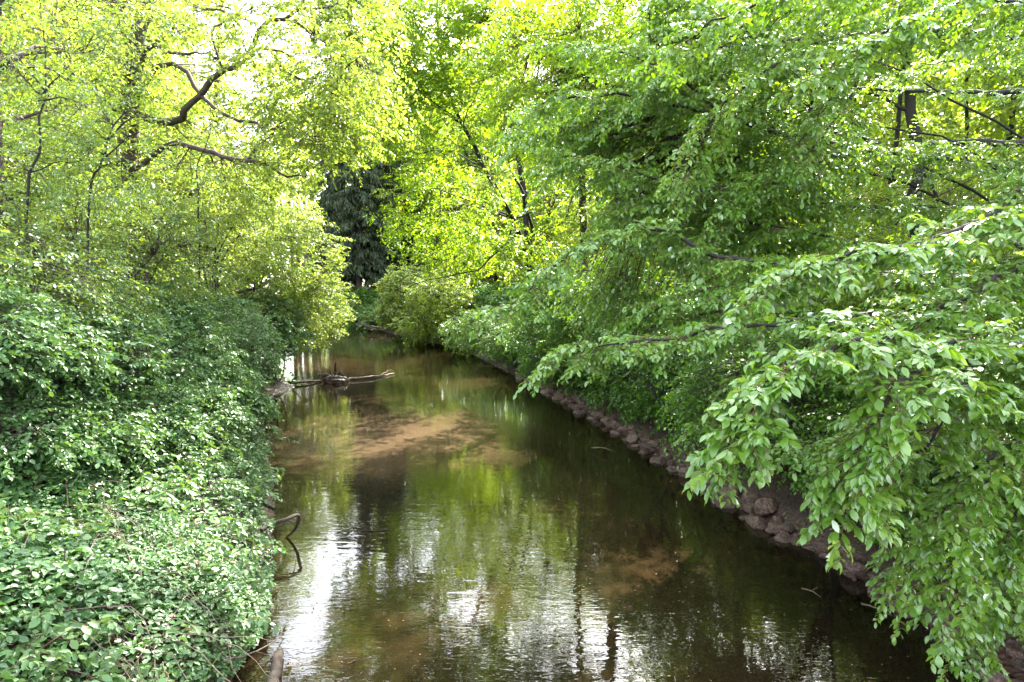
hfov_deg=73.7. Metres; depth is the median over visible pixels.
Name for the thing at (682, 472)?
stone
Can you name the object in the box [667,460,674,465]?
stone
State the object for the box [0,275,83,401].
bank bush
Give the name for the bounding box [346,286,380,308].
bank bush
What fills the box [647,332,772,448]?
bank bush
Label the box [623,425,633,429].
stone
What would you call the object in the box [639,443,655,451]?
stone
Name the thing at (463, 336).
shrub
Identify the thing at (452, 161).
forest tree
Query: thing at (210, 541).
bramble cane
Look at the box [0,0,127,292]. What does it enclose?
sapling
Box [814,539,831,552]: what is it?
stone
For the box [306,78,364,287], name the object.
spruce tree
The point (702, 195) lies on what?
forest tree
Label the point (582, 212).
beech tree
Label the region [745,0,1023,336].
hornbeam tree
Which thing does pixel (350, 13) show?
linden tree
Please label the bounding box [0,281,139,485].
bank bush
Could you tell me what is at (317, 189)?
forest tree
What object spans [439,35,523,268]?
forest tree
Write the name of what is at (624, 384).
bank bush
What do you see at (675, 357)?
shrub
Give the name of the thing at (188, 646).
bramble cane
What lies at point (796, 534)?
stone
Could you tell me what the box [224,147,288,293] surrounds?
forest tree
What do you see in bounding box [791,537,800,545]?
stone
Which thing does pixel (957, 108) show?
forest tree
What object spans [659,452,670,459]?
stone
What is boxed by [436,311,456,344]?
bank bush
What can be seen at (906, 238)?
understory shrub
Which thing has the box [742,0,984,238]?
forest tree
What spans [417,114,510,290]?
forest tree
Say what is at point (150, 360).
bank bush
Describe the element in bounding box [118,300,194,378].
bank bush
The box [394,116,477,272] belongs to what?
forest tree
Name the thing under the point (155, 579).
bramble cane
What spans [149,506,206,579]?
bramble cane
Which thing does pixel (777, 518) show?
stone
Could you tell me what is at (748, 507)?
stone
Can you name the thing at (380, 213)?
spruce tree
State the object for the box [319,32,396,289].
spruce tree
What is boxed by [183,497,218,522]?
broad leaf plant
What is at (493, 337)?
bank bush
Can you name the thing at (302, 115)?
oak tree
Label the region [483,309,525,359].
bank bush
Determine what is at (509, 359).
bank bush
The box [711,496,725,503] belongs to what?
stone
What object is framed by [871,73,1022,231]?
forest tree
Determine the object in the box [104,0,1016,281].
sky
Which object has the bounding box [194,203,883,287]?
wood
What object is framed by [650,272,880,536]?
shrub
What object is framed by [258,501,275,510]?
dead stump
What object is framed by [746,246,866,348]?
understory shrub
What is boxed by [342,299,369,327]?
bank bush
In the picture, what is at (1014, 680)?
stone
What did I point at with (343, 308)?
shrub
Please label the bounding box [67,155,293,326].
tree
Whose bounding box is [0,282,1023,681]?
ground
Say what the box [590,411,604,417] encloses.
stone
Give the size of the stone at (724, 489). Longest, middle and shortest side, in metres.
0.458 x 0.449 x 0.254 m
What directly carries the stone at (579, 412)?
on the ground
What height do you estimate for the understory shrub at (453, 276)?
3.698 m
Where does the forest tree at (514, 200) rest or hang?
on the ground
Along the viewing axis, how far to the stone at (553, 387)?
24.79 m
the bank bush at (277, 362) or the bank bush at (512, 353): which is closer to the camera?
the bank bush at (277, 362)
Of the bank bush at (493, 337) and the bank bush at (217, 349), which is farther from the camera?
the bank bush at (493, 337)
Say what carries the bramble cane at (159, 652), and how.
on the bramble cover
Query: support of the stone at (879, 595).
on the ground
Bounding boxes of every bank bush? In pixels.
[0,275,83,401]
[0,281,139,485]
[0,362,154,425]
[0,381,172,476]
[0,382,122,495]
[2,273,166,384]
[12,295,183,458]
[72,271,221,363]
[99,367,225,478]
[101,351,204,421]
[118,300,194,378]
[122,306,226,394]
[161,375,258,450]
[168,309,257,389]
[214,342,275,396]
[216,308,294,384]
[216,366,283,434]
[219,289,317,381]
[330,283,355,295]
[330,289,360,305]
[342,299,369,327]
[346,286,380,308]
[347,303,373,328]
[360,309,380,329]
[367,296,394,315]
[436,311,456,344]
[447,285,476,308]
[448,306,480,336]
[450,309,475,345]
[452,291,478,310]
[464,309,491,351]
[469,281,500,310]
[472,302,515,350]
[475,282,505,311]
[479,303,527,358]
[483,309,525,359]
[485,282,522,313]
[495,317,537,366]
[497,285,523,315]
[502,289,539,315]
[502,306,553,364]
[516,334,572,379]
[537,335,591,389]
[542,325,601,392]
[559,356,609,404]
[575,333,648,415]
[589,361,674,422]
[609,322,705,428]
[620,355,708,435]
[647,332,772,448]
[672,335,786,448]
[733,376,863,489]
[770,360,900,498]
[803,379,990,546]
[838,383,1022,586]
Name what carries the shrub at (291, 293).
on the ground
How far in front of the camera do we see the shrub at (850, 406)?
7.35 m
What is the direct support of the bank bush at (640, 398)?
on the ground
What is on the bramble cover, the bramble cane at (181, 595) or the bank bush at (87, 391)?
the bramble cane at (181, 595)
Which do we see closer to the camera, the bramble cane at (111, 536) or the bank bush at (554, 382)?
the bramble cane at (111, 536)
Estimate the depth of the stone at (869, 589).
8.78 m
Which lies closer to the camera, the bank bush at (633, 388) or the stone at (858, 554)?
the stone at (858, 554)
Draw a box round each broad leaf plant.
[36,545,98,591]
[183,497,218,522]
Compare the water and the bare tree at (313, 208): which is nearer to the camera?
the water
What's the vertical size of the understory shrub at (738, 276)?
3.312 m
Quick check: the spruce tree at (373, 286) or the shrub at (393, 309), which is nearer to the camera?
the shrub at (393, 309)
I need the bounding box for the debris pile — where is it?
[355,322,397,330]
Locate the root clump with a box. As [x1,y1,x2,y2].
[316,362,347,383]
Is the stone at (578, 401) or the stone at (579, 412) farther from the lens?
the stone at (578, 401)
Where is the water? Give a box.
[230,326,1016,681]
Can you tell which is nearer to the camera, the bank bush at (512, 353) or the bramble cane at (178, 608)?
the bramble cane at (178, 608)
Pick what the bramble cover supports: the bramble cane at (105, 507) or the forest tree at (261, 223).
the bramble cane at (105, 507)
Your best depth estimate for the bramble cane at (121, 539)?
6.73 m
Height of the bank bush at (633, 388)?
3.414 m
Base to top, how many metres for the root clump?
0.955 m
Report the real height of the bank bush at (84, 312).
2.495 m
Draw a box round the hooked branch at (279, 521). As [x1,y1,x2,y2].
[259,513,300,537]
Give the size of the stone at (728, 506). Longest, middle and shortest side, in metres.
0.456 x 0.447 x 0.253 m
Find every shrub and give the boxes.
[0,111,244,323]
[0,171,183,392]
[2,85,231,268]
[92,256,181,310]
[148,285,282,374]
[153,255,208,289]
[180,278,238,320]
[196,174,361,367]
[275,295,357,361]
[372,260,436,334]
[387,268,477,346]
[429,263,466,295]
[438,304,525,364]
[470,269,509,288]
[503,264,618,388]
[568,251,752,442]
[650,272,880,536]
[661,254,734,310]
[721,253,805,300]
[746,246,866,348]
[774,287,1023,629]
[776,233,1023,348]
[840,232,955,309]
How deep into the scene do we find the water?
9.89 m
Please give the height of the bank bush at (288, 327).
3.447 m
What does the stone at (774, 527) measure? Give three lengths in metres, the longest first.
0.434 x 0.342 x 0.210 m
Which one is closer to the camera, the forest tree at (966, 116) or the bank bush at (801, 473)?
the bank bush at (801, 473)
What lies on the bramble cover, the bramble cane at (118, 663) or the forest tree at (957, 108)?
the bramble cane at (118, 663)
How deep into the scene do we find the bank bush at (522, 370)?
26.50 m
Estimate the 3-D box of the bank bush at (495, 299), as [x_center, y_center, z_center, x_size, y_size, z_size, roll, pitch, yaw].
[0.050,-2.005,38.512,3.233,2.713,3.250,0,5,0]
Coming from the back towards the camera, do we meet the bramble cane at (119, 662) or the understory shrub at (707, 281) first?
the understory shrub at (707, 281)
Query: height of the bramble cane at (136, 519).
0.741 m
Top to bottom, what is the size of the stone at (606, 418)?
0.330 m
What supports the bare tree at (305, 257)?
on the ground
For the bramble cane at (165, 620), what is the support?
on the bramble cover
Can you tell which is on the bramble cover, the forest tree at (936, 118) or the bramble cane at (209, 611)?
the bramble cane at (209, 611)
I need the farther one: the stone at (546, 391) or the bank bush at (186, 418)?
the stone at (546, 391)
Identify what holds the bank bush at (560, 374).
on the ground
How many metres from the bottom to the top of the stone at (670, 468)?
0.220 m
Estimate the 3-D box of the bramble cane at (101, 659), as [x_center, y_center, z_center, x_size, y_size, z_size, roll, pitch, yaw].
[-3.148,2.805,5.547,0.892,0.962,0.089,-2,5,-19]
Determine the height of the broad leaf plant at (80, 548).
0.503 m
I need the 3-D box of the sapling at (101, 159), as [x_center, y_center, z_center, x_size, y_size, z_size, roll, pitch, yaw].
[-5.886,-1.113,10.028,1.972,5.172,1.925,-4,6,-37]
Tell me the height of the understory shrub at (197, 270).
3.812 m
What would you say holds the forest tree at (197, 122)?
on the ground
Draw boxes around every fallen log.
[266,648,283,681]
[285,375,322,383]
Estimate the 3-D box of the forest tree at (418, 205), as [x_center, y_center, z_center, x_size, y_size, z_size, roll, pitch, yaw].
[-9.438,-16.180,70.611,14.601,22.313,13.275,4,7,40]
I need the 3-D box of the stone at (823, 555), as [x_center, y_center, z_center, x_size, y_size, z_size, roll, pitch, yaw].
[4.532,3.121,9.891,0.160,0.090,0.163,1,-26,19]
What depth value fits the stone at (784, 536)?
10.55 m
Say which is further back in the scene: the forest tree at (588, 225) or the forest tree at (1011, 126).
the forest tree at (588, 225)
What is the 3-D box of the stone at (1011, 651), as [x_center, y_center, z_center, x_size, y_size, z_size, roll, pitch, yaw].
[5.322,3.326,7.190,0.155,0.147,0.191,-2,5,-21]
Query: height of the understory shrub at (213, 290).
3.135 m
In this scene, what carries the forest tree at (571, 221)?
on the ground
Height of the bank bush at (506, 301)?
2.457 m
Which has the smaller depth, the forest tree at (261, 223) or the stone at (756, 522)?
the stone at (756, 522)
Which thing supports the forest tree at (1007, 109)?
on the ground
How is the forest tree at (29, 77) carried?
on the ground
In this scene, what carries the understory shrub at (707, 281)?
on the ground
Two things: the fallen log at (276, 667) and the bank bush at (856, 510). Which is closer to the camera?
the fallen log at (276, 667)
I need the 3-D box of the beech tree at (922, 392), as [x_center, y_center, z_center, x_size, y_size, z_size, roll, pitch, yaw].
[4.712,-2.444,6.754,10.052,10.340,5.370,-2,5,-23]
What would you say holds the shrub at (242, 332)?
on the ground
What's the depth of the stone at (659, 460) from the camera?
15.11 m
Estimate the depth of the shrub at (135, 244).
12.11 m
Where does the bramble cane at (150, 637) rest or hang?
on the bramble cover
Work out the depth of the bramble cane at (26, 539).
6.01 m
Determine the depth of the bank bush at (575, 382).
21.65 m
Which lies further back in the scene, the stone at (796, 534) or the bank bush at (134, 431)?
the stone at (796, 534)
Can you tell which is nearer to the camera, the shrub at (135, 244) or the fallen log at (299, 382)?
the shrub at (135, 244)
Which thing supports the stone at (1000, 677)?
on the ground
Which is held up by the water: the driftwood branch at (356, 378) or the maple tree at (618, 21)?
the driftwood branch at (356, 378)
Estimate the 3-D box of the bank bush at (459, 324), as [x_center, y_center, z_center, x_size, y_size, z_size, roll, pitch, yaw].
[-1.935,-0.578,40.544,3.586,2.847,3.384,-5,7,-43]
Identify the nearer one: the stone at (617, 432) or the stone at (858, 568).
the stone at (858, 568)
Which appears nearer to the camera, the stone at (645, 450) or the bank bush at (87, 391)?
the bank bush at (87, 391)
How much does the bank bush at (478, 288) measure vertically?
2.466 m
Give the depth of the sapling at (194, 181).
13.59 m
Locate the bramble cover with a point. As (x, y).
(57, 530)
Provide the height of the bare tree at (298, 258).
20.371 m
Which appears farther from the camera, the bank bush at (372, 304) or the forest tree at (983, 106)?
the bank bush at (372, 304)
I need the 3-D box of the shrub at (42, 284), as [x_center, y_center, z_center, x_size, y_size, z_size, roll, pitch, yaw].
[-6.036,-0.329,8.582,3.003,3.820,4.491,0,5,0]
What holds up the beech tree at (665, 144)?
on the ground
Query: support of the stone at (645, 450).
on the ground
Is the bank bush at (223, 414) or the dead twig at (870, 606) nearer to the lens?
the dead twig at (870, 606)
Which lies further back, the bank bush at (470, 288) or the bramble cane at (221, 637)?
the bank bush at (470, 288)
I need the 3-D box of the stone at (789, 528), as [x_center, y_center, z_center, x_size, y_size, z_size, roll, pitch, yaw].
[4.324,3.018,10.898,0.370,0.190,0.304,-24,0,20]
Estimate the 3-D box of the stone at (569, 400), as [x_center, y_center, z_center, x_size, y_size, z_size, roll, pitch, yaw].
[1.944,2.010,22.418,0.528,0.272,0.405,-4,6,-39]
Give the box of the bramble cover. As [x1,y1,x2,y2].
[0,326,304,681]
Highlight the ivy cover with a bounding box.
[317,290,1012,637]
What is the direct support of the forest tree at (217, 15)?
on the ground
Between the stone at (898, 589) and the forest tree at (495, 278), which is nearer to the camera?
the stone at (898, 589)
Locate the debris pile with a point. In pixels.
(371, 329)
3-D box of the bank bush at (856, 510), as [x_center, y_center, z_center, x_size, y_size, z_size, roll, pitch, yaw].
[6.195,1.512,10.335,3.630,2.816,2.782,-2,6,-26]
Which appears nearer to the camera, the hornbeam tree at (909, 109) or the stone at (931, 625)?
the stone at (931, 625)
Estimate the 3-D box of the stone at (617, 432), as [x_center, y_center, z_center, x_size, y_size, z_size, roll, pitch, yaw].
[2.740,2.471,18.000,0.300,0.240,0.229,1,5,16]
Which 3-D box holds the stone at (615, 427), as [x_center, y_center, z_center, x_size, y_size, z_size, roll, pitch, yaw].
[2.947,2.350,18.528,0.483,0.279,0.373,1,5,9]
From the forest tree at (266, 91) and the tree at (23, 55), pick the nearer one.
the tree at (23, 55)
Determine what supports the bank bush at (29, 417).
on the ground
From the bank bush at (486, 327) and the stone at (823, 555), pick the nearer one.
the stone at (823, 555)
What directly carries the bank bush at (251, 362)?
on the ground
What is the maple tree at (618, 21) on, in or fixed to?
on the ground
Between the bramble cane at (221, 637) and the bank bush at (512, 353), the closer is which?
the bramble cane at (221, 637)
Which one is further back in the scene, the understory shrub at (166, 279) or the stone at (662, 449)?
the understory shrub at (166, 279)
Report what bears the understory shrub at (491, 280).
on the ground
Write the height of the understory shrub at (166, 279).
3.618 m
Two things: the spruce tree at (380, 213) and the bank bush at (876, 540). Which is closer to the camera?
the bank bush at (876, 540)
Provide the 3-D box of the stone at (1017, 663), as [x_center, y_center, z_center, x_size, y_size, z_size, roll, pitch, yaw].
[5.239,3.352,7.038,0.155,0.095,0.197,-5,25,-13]
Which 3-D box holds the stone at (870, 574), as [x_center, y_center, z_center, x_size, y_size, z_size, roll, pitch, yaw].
[4.826,3.167,9.017,0.268,0.164,0.340,34,13,39]
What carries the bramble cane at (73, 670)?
on the bramble cover
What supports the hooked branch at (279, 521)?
on the ground
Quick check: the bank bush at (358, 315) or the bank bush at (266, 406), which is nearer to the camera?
the bank bush at (266, 406)
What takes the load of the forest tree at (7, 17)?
on the ground
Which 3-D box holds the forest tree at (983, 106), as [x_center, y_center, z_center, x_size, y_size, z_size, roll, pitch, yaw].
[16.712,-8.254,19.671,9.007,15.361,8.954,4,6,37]
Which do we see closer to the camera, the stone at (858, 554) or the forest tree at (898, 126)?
the stone at (858, 554)
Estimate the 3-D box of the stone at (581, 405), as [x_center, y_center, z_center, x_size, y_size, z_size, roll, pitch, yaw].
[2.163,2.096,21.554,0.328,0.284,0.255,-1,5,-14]
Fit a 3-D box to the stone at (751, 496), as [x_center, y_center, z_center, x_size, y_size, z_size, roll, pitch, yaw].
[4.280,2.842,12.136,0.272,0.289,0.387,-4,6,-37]
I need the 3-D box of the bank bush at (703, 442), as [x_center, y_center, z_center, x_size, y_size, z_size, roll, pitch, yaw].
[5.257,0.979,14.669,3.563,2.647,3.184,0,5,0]
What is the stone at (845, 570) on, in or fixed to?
on the ground
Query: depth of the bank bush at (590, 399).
19.78 m
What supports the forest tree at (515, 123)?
on the ground
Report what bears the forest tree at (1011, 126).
on the ground
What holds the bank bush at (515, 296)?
on the ground
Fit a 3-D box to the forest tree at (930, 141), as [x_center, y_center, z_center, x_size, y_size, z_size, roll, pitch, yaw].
[19.772,-9.813,33.552,8.895,15.558,8.206,2,6,26]
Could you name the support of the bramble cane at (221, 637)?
on the bramble cover
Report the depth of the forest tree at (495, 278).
50.77 m
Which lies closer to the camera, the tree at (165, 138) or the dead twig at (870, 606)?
the dead twig at (870, 606)
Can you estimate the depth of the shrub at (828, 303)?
9.41 m
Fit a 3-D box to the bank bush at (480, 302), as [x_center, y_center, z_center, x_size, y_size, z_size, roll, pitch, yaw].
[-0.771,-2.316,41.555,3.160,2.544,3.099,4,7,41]
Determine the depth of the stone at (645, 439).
16.70 m
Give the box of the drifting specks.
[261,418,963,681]
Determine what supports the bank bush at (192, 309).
on the ground
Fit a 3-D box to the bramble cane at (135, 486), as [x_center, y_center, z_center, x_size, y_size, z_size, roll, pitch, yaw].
[-4.521,1.888,7.901,1.700,0.888,0.102,-3,6,-33]
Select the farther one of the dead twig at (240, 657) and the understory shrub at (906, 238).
the understory shrub at (906, 238)
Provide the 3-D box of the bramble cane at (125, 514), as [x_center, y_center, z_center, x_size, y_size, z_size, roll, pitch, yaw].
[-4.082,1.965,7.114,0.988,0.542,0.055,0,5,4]
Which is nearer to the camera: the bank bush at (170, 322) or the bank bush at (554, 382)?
the bank bush at (170, 322)
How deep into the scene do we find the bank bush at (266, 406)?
13.91 m
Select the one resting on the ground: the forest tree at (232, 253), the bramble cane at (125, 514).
the forest tree at (232, 253)
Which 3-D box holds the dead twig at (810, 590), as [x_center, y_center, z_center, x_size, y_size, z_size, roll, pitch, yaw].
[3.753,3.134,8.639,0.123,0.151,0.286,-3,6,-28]
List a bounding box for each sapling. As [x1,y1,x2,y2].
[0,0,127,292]
[25,80,180,294]
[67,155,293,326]
[145,103,264,314]
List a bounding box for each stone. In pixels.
[540,388,552,393]
[547,385,556,389]
[552,394,564,399]
[554,389,566,394]
[564,398,574,403]
[573,397,581,403]
[573,410,586,413]
[575,403,585,408]
[587,408,598,414]
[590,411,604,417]
[600,415,615,423]
[610,430,620,434]
[612,422,627,429]
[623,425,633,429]
[627,434,638,442]
[638,447,649,453]
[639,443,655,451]
[640,436,653,442]
[648,439,659,448]
[649,456,666,463]
[659,446,670,452]
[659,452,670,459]
[666,465,676,471]
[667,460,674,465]
[679,467,694,477]
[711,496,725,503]
[716,498,734,508]
[719,485,739,497]
[741,491,760,503]
[743,501,754,513]
[745,516,767,528]
[754,497,777,516]
[768,521,794,534]
[772,515,783,522]
[774,530,791,542]
[780,523,794,533]
[791,532,800,538]
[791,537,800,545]
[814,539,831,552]
[819,553,827,558]
[838,541,863,560]
[840,557,869,576]
[842,569,857,577]
[842,572,855,577]
[867,571,887,584]
[867,584,880,593]
[868,593,881,598]
[883,587,916,606]
[920,600,959,632]
[971,664,1010,681]
[1004,679,1023,681]
[1006,647,1023,659]
[1010,657,1023,671]
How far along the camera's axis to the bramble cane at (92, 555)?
6.23 m
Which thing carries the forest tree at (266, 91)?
on the ground
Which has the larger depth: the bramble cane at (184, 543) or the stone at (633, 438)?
the stone at (633, 438)
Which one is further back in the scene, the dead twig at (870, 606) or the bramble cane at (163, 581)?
the dead twig at (870, 606)
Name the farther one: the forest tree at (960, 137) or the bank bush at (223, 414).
the forest tree at (960, 137)
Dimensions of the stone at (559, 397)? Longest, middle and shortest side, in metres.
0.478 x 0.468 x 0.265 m
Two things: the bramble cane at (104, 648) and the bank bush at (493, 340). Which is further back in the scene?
the bank bush at (493, 340)
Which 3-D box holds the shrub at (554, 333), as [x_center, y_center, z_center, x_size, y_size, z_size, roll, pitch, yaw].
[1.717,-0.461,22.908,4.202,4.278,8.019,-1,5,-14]
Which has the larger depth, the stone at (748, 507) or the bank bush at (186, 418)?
the stone at (748, 507)
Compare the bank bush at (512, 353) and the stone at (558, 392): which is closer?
the stone at (558, 392)
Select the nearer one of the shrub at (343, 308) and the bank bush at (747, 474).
the bank bush at (747, 474)
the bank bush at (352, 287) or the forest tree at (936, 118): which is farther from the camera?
the bank bush at (352, 287)
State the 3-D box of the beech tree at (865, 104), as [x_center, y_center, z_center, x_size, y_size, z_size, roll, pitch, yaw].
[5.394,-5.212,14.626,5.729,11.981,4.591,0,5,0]
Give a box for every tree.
[0,0,236,294]
[1,0,211,276]
[1,0,432,310]
[2,0,177,259]
[4,0,217,254]
[80,58,245,271]
[109,0,316,279]
[175,91,259,277]
[190,175,262,286]
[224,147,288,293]
[246,55,326,270]
[266,0,535,271]
[267,0,606,336]
[279,127,412,282]
[294,137,316,290]
[296,103,314,284]
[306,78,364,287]
[309,122,321,281]
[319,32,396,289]
[345,167,400,289]
[360,59,417,285]
[362,66,482,286]
[363,85,469,275]
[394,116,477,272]
[403,129,490,286]
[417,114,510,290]
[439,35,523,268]
[444,161,552,286]
[445,0,723,383]
[462,0,1023,681]
[465,3,594,264]
[491,0,1023,342]
[494,137,588,288]
[504,0,661,340]
[528,142,609,269]
[544,46,673,280]
[635,0,899,334]
[638,1,787,293]
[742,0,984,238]
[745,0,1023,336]
[796,51,971,244]
[812,2,968,258]
[829,49,987,238]
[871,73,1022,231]
[882,1,1022,249]
[916,11,1023,326]
[916,46,1023,182]
[919,17,1023,193]
[926,64,1023,158]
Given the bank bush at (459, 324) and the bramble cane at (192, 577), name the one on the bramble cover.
the bramble cane at (192, 577)
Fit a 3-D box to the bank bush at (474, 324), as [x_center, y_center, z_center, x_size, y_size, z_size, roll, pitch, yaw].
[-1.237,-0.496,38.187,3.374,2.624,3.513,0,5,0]
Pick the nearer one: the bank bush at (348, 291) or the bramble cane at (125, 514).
the bramble cane at (125, 514)
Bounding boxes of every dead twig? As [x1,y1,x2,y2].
[223,632,283,661]
[801,588,820,596]
[861,603,890,614]
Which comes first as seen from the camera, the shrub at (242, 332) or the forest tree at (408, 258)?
the shrub at (242, 332)
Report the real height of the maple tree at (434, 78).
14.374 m
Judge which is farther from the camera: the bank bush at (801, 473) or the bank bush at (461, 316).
the bank bush at (461, 316)
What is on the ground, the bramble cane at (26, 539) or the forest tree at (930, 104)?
the forest tree at (930, 104)
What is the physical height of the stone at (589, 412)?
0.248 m
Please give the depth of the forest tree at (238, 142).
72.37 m
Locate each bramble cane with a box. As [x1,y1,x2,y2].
[23,518,29,583]
[40,663,94,679]
[43,594,138,681]
[50,476,199,525]
[58,638,150,681]
[65,611,137,681]
[66,606,279,681]
[68,530,120,609]
[74,504,165,555]
[76,533,141,560]
[77,523,237,671]
[87,482,125,541]
[89,494,179,561]
[98,529,242,643]
[108,634,129,680]
[110,508,130,573]
[110,618,188,681]
[113,510,230,645]
[117,568,246,641]
[118,659,142,681]
[125,602,158,681]
[129,546,160,607]
[136,623,229,681]
[136,633,309,667]
[145,570,228,597]
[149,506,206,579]
[162,565,240,681]
[163,595,205,633]
[165,509,251,595]
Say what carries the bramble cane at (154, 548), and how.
on the bramble cover
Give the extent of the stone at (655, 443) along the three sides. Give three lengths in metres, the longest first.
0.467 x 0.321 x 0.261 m
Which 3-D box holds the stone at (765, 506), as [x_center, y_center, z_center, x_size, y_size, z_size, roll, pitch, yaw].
[4.308,2.823,11.620,0.396,0.295,0.352,-26,47,-19]
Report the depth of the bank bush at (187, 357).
10.81 m
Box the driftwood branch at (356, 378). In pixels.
[348,370,394,380]
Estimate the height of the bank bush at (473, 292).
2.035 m
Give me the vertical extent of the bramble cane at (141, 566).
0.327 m
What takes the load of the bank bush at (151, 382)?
on the ground
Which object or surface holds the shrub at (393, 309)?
on the ground
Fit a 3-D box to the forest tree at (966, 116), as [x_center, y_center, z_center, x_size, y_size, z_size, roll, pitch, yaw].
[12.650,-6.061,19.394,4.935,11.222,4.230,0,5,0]
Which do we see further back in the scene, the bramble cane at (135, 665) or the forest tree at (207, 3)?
the forest tree at (207, 3)
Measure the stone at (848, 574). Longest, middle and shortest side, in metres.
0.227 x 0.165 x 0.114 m
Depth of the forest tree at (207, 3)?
41.78 m
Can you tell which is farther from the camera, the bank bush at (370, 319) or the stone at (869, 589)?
the bank bush at (370, 319)

